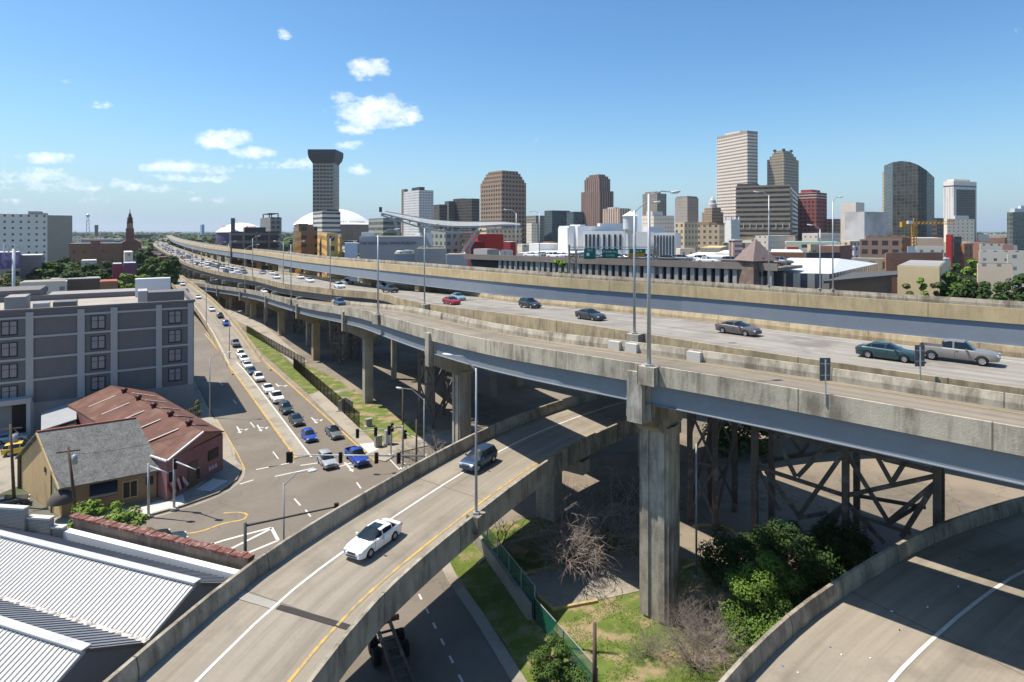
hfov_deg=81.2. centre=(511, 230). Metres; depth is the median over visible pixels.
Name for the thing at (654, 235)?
window
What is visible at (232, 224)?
chimney stack
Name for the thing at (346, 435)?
road marking
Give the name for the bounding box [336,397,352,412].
stone monument
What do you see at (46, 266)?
leafy tree
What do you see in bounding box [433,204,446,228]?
office tower
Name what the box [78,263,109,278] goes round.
leafy tree
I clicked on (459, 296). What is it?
sedan car
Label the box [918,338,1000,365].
pickup truck
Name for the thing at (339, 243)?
apartment building
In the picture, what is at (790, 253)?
city building
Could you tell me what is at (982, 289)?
leafy tree
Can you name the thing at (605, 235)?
industrial building
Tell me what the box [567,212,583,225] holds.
office tower
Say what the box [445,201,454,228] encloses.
office tower
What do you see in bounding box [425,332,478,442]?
bridge pier
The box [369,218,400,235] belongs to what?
office building
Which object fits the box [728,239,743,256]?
brick tower
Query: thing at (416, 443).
utility pole
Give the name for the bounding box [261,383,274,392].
sedan car
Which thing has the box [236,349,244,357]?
suv car
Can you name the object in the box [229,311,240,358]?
street lamp
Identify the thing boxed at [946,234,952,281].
city building
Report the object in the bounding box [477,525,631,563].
kerb
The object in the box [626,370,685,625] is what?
bridge pier
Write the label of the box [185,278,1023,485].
elevated ramp
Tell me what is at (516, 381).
bridge pier
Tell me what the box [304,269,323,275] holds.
bridge pier
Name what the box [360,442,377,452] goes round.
corner pavement patch
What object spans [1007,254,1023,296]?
city building
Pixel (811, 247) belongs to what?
city building
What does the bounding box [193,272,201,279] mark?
bridge pier
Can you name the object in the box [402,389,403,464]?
utility pole
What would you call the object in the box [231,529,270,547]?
road marking
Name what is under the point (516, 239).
street lamp
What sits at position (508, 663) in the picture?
kerb
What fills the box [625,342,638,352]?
barrier block
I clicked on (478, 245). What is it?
city building
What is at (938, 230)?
office building
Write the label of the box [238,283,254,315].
bridge pier
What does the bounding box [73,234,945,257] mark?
distant rooftops
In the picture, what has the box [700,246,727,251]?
city building
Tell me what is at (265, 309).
bridge pier
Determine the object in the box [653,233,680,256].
industrial building
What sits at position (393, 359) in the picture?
bridge pier
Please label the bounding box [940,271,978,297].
leafy tree
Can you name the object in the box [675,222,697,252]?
office building
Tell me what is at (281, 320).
bridge pier
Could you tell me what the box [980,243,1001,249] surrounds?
city building
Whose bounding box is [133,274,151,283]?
leafy tree
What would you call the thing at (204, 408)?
sidewalk
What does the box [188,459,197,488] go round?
door
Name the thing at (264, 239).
office building
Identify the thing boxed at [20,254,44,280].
shop building
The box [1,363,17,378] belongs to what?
window
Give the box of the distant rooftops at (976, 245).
[103,235,1006,268]
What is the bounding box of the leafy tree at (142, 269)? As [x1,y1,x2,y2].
[137,263,154,277]
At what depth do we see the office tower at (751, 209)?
654.33 m
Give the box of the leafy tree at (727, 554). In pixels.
[696,523,765,590]
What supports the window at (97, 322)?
in the hotel building at (59, 348)
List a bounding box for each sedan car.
[0,494,30,504]
[155,529,170,531]
[164,531,188,537]
[242,361,252,368]
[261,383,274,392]
[288,413,303,425]
[305,278,313,281]
[324,425,342,438]
[343,518,401,559]
[442,296,460,304]
[451,293,465,299]
[523,252,540,255]
[567,253,583,257]
[575,308,606,320]
[632,256,652,259]
[696,257,719,261]
[715,320,761,336]
[774,259,787,265]
[855,341,914,362]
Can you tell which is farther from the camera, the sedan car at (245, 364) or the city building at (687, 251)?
the city building at (687, 251)
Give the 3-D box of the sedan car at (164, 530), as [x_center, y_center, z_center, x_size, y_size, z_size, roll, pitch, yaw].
[-33.841,28.330,54.981,4.372,1.299,1.620,0,0,-37]
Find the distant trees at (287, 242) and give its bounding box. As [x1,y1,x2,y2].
[72,231,1006,253]
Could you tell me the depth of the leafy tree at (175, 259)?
289.07 m
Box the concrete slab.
[528,551,639,606]
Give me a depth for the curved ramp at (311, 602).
37.47 m
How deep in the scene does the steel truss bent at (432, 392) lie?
89.89 m
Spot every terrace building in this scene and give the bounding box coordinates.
[784,258,877,289]
[823,271,897,292]
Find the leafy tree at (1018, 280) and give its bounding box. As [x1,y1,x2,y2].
[999,273,1023,300]
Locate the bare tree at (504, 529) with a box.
[492,519,519,544]
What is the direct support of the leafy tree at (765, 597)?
on the grass patch at (610, 628)
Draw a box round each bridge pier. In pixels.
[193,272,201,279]
[201,274,210,294]
[209,253,216,259]
[210,277,221,302]
[216,287,235,307]
[217,254,224,261]
[222,280,237,308]
[238,258,250,266]
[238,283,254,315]
[239,290,259,317]
[251,260,261,268]
[255,287,268,323]
[265,295,286,334]
[266,262,276,270]
[271,292,287,294]
[284,266,298,272]
[285,310,287,321]
[295,303,324,360]
[296,297,310,345]
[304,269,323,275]
[324,320,327,329]
[328,273,349,329]
[329,320,333,342]
[331,302,346,360]
[341,311,378,403]
[360,278,384,344]
[391,339,396,379]
[415,285,435,290]
[421,350,424,375]
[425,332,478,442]
[425,367,431,409]
[490,371,496,398]
[510,296,522,386]
[536,457,589,521]
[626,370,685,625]
[638,423,680,467]
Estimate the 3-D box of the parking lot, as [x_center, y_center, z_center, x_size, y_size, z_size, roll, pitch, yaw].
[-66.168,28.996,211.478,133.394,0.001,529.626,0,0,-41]
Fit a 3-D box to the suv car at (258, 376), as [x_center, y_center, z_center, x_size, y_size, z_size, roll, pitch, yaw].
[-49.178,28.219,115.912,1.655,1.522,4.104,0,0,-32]
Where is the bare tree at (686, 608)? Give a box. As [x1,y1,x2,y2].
[660,582,709,649]
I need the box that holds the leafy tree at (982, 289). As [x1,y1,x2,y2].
[958,277,993,298]
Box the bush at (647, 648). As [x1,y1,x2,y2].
[622,611,675,664]
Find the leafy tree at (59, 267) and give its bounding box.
[46,261,74,274]
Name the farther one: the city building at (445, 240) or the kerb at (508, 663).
the city building at (445, 240)
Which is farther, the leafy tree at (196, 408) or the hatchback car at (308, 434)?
the leafy tree at (196, 408)
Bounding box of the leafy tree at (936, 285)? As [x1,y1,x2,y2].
[930,282,941,295]
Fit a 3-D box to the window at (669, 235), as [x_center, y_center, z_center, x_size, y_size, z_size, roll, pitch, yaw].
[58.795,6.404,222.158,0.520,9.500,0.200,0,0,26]
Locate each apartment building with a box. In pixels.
[0,211,71,262]
[293,231,300,273]
[294,224,316,274]
[317,232,337,278]
[338,236,341,255]
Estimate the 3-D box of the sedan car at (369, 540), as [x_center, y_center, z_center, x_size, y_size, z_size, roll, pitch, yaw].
[-9.262,20.445,39.995,1.958,1.302,4.372,0,0,27]
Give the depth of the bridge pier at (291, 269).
222.23 m
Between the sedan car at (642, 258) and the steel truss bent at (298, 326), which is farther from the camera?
the steel truss bent at (298, 326)
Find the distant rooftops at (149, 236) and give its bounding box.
[72,233,989,256]
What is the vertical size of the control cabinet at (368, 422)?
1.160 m
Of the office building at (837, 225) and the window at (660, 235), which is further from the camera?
the office building at (837, 225)
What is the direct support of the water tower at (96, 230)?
on the ground
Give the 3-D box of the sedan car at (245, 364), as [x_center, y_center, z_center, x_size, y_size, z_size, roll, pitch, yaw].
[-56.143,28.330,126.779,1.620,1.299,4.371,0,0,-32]
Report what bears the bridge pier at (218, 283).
on the parking lot
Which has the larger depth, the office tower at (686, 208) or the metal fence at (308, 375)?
the office tower at (686, 208)
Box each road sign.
[584,248,595,258]
[602,249,617,257]
[628,249,645,256]
[820,358,830,404]
[915,345,924,379]
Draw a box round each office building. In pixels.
[230,227,277,283]
[260,213,281,250]
[308,149,342,211]
[313,210,339,234]
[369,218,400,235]
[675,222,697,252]
[697,222,724,251]
[826,219,840,232]
[841,202,863,240]
[845,212,886,240]
[932,218,943,237]
[944,216,974,241]
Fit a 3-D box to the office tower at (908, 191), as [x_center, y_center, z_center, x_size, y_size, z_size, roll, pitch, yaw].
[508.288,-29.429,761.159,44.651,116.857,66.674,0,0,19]
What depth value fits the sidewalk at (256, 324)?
178.74 m
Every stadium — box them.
[216,223,257,244]
[293,209,368,240]
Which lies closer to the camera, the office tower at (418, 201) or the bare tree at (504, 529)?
the bare tree at (504, 529)
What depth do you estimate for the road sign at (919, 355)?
38.22 m
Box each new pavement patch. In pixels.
[141,495,184,513]
[196,478,226,490]
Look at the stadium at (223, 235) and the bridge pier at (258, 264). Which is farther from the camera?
the stadium at (223, 235)
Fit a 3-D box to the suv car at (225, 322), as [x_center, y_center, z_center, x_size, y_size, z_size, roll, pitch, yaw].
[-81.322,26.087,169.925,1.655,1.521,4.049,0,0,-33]
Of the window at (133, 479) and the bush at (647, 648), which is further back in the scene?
the window at (133, 479)
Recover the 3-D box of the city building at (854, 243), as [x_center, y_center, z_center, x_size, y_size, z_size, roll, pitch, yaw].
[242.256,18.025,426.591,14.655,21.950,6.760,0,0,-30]
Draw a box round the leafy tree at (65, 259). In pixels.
[55,257,69,263]
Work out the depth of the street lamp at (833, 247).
83.27 m
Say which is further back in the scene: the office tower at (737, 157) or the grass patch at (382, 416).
the office tower at (737, 157)
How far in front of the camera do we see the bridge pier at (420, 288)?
130.07 m
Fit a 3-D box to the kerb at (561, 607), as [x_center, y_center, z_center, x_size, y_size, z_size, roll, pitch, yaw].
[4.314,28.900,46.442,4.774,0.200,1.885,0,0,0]
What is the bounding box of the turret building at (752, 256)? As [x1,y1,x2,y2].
[734,239,777,285]
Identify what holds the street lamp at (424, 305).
on the expressway viaduct at (797, 343)
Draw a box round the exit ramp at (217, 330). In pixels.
[171,274,270,374]
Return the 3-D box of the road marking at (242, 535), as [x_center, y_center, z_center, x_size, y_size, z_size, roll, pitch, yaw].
[-26.316,28.970,56.316,6.939,0.001,0.510,0,0,-37]
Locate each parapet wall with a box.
[0,504,67,538]
[63,512,254,577]
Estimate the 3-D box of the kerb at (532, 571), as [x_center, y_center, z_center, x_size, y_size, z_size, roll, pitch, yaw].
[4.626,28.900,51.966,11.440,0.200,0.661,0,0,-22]
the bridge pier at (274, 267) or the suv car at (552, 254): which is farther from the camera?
the bridge pier at (274, 267)
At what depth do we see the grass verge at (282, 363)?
130.43 m
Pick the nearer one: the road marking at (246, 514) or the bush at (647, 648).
the bush at (647, 648)
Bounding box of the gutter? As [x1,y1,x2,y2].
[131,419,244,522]
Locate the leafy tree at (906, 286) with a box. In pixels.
[902,283,914,294]
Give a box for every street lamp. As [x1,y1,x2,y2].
[206,279,217,322]
[209,352,230,416]
[228,241,231,272]
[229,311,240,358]
[251,236,255,276]
[274,241,284,283]
[283,469,317,539]
[288,241,303,304]
[329,235,340,288]
[372,228,399,324]
[396,387,424,457]
[419,223,438,309]
[443,353,485,534]
[504,209,516,269]
[529,211,539,270]
[625,201,660,342]
[637,190,679,386]
[694,443,698,577]
[754,191,770,285]
[807,224,821,288]
[830,196,842,289]
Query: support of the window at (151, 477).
in the house building at (107, 477)
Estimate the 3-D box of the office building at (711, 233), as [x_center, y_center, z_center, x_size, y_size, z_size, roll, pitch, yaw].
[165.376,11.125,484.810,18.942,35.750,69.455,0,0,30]
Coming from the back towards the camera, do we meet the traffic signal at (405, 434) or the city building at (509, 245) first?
the city building at (509, 245)
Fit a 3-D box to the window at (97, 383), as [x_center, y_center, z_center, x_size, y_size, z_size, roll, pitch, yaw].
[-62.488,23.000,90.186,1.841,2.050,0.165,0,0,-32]
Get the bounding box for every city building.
[20,279,67,294]
[50,276,100,290]
[72,237,80,242]
[81,259,96,265]
[100,279,117,289]
[113,263,121,280]
[123,262,136,284]
[124,251,132,261]
[415,233,432,245]
[431,229,461,252]
[465,241,484,265]
[470,234,502,249]
[474,248,497,254]
[478,228,521,243]
[498,250,512,254]
[503,241,515,255]
[517,244,528,252]
[517,250,583,255]
[676,248,694,254]
[686,252,728,260]
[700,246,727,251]
[715,250,770,254]
[722,241,752,249]
[754,235,794,250]
[771,249,803,258]
[785,241,840,251]
[786,245,798,249]
[802,233,840,241]
[803,252,840,258]
[807,244,818,251]
[817,245,851,259]
[841,241,858,245]
[852,246,858,257]
[852,258,884,270]
[859,239,900,257]
[865,235,905,239]
[885,252,942,293]
[897,260,945,295]
[901,237,910,251]
[907,246,915,251]
[912,237,943,246]
[916,246,943,257]
[943,258,950,281]
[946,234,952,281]
[953,237,961,276]
[961,243,972,278]
[977,263,1012,297]
[978,234,1006,240]
[979,250,1023,262]
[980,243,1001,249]
[1002,244,1013,250]
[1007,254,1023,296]
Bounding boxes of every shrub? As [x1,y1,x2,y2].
[67,499,123,528]
[106,505,158,530]
[527,633,571,681]
[570,664,591,681]
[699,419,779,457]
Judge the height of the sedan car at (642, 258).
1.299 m
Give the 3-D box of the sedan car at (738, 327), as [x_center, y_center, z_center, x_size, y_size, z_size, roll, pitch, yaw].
[22.514,9.614,59.447,1.958,1.302,4.372,0,0,-38]
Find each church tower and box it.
[121,212,141,272]
[724,217,739,241]
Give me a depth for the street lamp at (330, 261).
133.76 m
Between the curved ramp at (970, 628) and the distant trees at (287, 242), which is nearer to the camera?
the curved ramp at (970, 628)
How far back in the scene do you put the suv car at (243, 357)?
131.77 m
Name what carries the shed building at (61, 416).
on the yard pavement
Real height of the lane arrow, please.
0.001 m
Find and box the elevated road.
[464,254,802,295]
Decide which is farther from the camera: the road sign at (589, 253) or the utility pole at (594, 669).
the road sign at (589, 253)
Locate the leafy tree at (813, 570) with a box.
[741,517,839,611]
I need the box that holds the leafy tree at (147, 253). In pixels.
[142,247,157,258]
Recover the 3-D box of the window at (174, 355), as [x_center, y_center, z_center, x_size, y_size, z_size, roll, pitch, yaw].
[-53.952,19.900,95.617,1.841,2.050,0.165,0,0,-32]
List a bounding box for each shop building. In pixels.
[0,251,21,281]
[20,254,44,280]
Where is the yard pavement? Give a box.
[0,432,35,493]
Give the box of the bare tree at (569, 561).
[498,474,637,590]
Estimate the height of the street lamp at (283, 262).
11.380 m
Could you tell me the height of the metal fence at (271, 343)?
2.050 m
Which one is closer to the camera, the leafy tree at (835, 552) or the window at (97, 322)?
the leafy tree at (835, 552)
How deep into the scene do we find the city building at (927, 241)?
332.97 m
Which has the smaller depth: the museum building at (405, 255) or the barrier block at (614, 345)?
the barrier block at (614, 345)
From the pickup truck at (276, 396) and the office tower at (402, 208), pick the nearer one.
the pickup truck at (276, 396)
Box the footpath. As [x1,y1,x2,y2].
[329,388,351,394]
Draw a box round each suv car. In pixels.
[1,440,27,456]
[216,312,223,317]
[222,319,228,325]
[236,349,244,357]
[239,354,248,362]
[253,371,264,381]
[272,274,280,278]
[278,400,293,414]
[317,448,336,468]
[334,282,345,287]
[334,297,345,305]
[341,279,351,284]
[376,282,386,287]
[459,443,497,471]
[518,297,541,308]
[546,252,563,256]
[609,254,628,258]
[659,255,680,260]
[674,254,692,260]
[693,255,713,260]
[721,256,736,261]
[775,257,793,264]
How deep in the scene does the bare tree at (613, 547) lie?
52.81 m
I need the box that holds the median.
[205,331,307,457]
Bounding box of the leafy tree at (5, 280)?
[0,273,22,286]
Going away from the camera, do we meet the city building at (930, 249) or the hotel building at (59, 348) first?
the hotel building at (59, 348)
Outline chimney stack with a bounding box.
[231,218,234,230]
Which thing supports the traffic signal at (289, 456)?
on the street
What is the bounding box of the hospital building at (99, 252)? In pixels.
[69,240,121,271]
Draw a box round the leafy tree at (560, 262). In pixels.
[553,259,567,272]
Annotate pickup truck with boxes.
[231,338,240,346]
[269,390,284,403]
[344,446,368,466]
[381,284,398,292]
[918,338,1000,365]
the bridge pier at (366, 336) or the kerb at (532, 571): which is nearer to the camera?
the kerb at (532, 571)
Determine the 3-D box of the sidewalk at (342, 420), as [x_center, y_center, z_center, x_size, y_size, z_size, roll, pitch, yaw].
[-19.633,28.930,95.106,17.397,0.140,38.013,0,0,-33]
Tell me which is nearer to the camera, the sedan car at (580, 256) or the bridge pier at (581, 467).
the bridge pier at (581, 467)
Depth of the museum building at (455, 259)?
182.50 m
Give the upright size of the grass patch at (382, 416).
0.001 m
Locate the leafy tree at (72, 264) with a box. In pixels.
[64,261,80,270]
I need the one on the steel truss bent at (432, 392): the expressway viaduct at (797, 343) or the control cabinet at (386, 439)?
the expressway viaduct at (797, 343)
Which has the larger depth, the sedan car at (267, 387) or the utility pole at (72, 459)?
the sedan car at (267, 387)
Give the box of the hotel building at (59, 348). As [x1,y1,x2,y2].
[0,277,194,435]
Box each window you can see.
[1,321,17,335]
[1,342,17,357]
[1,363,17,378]
[1,385,17,398]
[91,315,104,329]
[91,335,104,349]
[91,355,104,369]
[91,376,104,390]
[122,479,137,499]
[146,476,152,485]
[168,310,181,323]
[168,329,181,342]
[168,348,181,361]
[168,367,181,381]
[208,447,218,460]
[654,235,655,255]
[657,235,658,256]
[660,235,661,255]
[663,235,664,254]
[666,235,667,254]
[669,235,670,254]
[672,235,673,255]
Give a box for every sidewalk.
[54,412,241,528]
[188,380,212,416]
[227,308,306,362]
[308,391,477,461]
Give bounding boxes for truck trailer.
[368,613,414,681]
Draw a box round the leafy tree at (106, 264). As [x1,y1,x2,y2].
[101,261,112,278]
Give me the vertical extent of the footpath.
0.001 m
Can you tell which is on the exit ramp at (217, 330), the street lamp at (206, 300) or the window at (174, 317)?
the street lamp at (206, 300)
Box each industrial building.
[529,223,663,253]
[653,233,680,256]
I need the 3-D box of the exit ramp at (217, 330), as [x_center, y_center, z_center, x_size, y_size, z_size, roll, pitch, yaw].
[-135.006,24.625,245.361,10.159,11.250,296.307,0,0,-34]
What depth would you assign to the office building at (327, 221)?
525.21 m
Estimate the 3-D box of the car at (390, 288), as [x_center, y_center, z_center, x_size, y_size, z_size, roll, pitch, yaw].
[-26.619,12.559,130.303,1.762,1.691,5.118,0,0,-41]
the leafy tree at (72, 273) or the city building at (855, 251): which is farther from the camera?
the city building at (855, 251)
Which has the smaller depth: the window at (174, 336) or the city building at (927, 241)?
the window at (174, 336)
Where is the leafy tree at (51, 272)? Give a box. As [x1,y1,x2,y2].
[43,269,62,279]
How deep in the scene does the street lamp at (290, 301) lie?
137.65 m
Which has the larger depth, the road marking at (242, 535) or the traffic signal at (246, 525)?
the road marking at (242, 535)
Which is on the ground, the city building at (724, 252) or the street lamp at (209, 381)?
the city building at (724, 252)
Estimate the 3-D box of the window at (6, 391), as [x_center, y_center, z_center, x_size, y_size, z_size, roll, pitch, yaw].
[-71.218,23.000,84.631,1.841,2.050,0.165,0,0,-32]
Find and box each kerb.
[442,563,526,681]
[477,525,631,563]
[524,547,620,574]
[536,594,597,610]
[681,524,740,569]
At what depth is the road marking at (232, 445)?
80.64 m
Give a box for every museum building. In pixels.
[345,232,426,283]
[394,250,414,284]
[417,246,445,263]
[446,253,467,265]
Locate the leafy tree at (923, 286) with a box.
[916,277,929,295]
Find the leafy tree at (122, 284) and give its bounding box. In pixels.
[118,273,138,288]
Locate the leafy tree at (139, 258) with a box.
[133,249,146,268]
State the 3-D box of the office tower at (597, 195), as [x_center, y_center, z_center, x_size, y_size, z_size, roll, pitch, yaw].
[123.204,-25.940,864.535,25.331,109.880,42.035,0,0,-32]
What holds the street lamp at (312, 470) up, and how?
on the street
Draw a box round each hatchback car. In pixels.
[0,431,28,443]
[247,366,256,374]
[301,427,316,442]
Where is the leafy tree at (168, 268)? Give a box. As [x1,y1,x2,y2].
[153,259,182,288]
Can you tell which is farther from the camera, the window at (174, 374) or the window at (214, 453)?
the window at (174, 374)
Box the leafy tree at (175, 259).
[169,255,181,267]
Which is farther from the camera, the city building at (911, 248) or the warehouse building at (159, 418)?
the city building at (911, 248)
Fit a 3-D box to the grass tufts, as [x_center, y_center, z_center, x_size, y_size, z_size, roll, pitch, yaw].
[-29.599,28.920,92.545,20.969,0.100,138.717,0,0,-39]
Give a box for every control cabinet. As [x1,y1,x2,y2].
[364,417,373,427]
[373,434,382,447]
[384,429,389,445]
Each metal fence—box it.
[246,325,304,365]
[293,357,359,427]
[482,529,534,619]
[534,598,597,681]
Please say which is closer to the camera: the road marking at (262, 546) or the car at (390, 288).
the road marking at (262, 546)
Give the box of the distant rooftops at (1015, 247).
[100,234,1016,252]
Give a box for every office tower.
[200,224,203,234]
[401,189,407,235]
[404,187,432,235]
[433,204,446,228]
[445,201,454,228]
[453,198,479,241]
[480,170,525,243]
[526,215,543,242]
[527,223,537,242]
[544,210,569,241]
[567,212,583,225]
[581,174,613,225]
[602,207,630,230]
[642,211,673,232]
[643,192,665,215]
[675,196,697,221]
[702,196,724,224]
[717,131,757,222]
[736,183,797,240]
[767,149,798,192]
[798,190,826,240]
[882,171,883,211]
[884,161,933,236]
[943,179,976,241]
[1007,206,1023,250]
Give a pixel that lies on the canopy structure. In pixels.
(419, 222)
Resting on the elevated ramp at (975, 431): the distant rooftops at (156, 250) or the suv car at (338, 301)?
the suv car at (338, 301)
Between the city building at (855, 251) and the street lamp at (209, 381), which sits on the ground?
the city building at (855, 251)
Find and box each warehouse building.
[68,385,223,500]
[81,239,123,242]
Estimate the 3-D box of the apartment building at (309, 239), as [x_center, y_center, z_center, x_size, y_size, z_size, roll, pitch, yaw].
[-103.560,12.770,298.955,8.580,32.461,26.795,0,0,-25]
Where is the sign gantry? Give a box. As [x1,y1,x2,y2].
[568,245,657,274]
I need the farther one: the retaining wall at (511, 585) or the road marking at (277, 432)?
the road marking at (277, 432)
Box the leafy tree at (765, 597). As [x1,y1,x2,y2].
[718,549,807,660]
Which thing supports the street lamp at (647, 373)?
on the elevated ramp at (975, 431)
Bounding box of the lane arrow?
[344,462,358,471]
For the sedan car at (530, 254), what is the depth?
142.14 m
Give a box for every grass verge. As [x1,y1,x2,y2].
[244,327,373,439]
[450,542,564,681]
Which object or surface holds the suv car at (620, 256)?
on the elevated road
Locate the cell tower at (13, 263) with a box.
[3,243,23,286]
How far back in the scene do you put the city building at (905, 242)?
301.65 m
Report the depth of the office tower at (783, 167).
994.42 m
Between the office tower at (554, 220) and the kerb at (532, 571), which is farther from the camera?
the office tower at (554, 220)
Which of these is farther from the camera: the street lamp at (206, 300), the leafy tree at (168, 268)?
the leafy tree at (168, 268)
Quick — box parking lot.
[187,272,1023,584]
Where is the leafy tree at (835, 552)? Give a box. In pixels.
[796,513,881,586]
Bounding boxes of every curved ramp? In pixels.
[103,392,686,681]
[718,496,1023,681]
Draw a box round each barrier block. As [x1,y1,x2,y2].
[608,340,620,350]
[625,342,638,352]
[686,350,701,362]
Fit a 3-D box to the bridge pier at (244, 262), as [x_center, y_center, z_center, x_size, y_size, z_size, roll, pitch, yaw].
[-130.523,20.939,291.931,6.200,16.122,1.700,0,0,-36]
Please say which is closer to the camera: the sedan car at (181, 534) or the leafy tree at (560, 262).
the sedan car at (181, 534)
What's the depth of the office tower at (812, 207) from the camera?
699.25 m
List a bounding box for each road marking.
[186,512,248,533]
[205,334,296,457]
[211,527,270,543]
[216,419,244,469]
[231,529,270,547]
[236,362,311,456]
[249,541,277,552]
[266,362,373,460]
[271,527,279,540]
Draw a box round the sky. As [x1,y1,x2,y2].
[0,0,1023,230]
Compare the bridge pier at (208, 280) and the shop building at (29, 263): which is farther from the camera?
the bridge pier at (208, 280)
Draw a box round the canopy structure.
[379,207,520,253]
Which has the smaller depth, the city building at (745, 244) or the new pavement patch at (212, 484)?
the new pavement patch at (212, 484)
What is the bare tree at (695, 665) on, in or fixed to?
on the grass patch at (610, 628)
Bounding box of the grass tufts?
[276,360,742,681]
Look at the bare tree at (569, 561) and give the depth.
50.85 m
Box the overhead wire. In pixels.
[79,427,203,453]
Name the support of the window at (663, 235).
in the industrial building at (668, 243)
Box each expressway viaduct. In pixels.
[153,238,1023,394]
[166,235,1023,346]
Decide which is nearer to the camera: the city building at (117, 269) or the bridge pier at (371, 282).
the bridge pier at (371, 282)
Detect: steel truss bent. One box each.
[293,312,310,333]
[330,321,359,363]
[418,349,451,427]
[687,412,737,529]
[751,426,944,552]
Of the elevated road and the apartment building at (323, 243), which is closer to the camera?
the elevated road
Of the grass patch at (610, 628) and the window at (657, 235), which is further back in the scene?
the window at (657, 235)
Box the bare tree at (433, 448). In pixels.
[387,430,451,467]
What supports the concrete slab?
on the grass patch at (610, 628)
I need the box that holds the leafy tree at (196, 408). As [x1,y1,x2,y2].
[186,400,202,416]
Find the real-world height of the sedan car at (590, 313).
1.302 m
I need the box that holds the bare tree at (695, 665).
[640,598,745,681]
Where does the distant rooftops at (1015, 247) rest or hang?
on the ground
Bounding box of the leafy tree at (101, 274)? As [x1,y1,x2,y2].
[93,270,104,279]
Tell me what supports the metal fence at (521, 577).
on the retaining wall at (511, 585)
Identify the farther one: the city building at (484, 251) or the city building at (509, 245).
the city building at (509, 245)
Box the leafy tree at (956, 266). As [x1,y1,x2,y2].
[948,263,961,296]
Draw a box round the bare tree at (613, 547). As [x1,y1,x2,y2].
[549,462,682,573]
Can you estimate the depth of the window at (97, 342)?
90.09 m
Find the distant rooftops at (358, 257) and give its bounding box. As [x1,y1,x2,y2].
[81,233,992,257]
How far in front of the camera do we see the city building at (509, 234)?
531.49 m
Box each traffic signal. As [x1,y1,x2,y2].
[146,463,172,516]
[170,458,199,509]
[243,502,338,551]
[286,451,426,463]
[356,425,404,470]
[389,423,431,454]
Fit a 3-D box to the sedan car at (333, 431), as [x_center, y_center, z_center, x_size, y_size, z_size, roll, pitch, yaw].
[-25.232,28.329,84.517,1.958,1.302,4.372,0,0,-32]
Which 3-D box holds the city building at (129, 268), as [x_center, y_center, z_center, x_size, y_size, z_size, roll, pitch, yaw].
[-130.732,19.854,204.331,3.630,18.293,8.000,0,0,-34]
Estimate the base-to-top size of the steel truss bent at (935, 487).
16.800 m
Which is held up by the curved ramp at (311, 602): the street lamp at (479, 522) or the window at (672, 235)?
the street lamp at (479, 522)
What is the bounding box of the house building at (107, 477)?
[15,417,159,517]
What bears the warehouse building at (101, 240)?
on the ground
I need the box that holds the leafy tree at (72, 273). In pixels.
[57,269,87,277]
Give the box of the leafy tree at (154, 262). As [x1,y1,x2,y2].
[144,256,162,276]
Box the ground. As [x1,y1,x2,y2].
[0,231,1006,661]
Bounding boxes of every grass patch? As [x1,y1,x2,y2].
[305,365,426,451]
[490,517,824,681]
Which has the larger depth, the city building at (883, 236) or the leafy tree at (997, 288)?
the city building at (883, 236)
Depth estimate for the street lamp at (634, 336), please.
55.05 m
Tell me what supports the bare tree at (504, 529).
on the grass patch at (610, 628)
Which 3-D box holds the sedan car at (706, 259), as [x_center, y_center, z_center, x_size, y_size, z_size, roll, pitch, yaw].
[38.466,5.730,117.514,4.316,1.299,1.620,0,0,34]
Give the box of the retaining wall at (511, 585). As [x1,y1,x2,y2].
[473,535,531,620]
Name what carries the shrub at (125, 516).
on the street
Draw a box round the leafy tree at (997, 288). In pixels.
[988,282,1008,300]
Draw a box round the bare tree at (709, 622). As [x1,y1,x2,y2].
[648,569,757,678]
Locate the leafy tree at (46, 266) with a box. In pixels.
[25,262,57,279]
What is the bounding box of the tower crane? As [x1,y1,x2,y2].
[900,218,951,245]
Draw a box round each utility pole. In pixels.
[0,424,21,497]
[56,446,79,512]
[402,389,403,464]
[415,419,417,462]
[592,622,596,681]
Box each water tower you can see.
[85,214,89,238]
[94,225,97,236]
[623,211,637,252]
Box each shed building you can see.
[0,527,227,681]
[41,402,76,429]
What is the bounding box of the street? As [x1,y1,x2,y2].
[129,311,706,681]
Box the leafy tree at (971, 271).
[961,258,977,282]

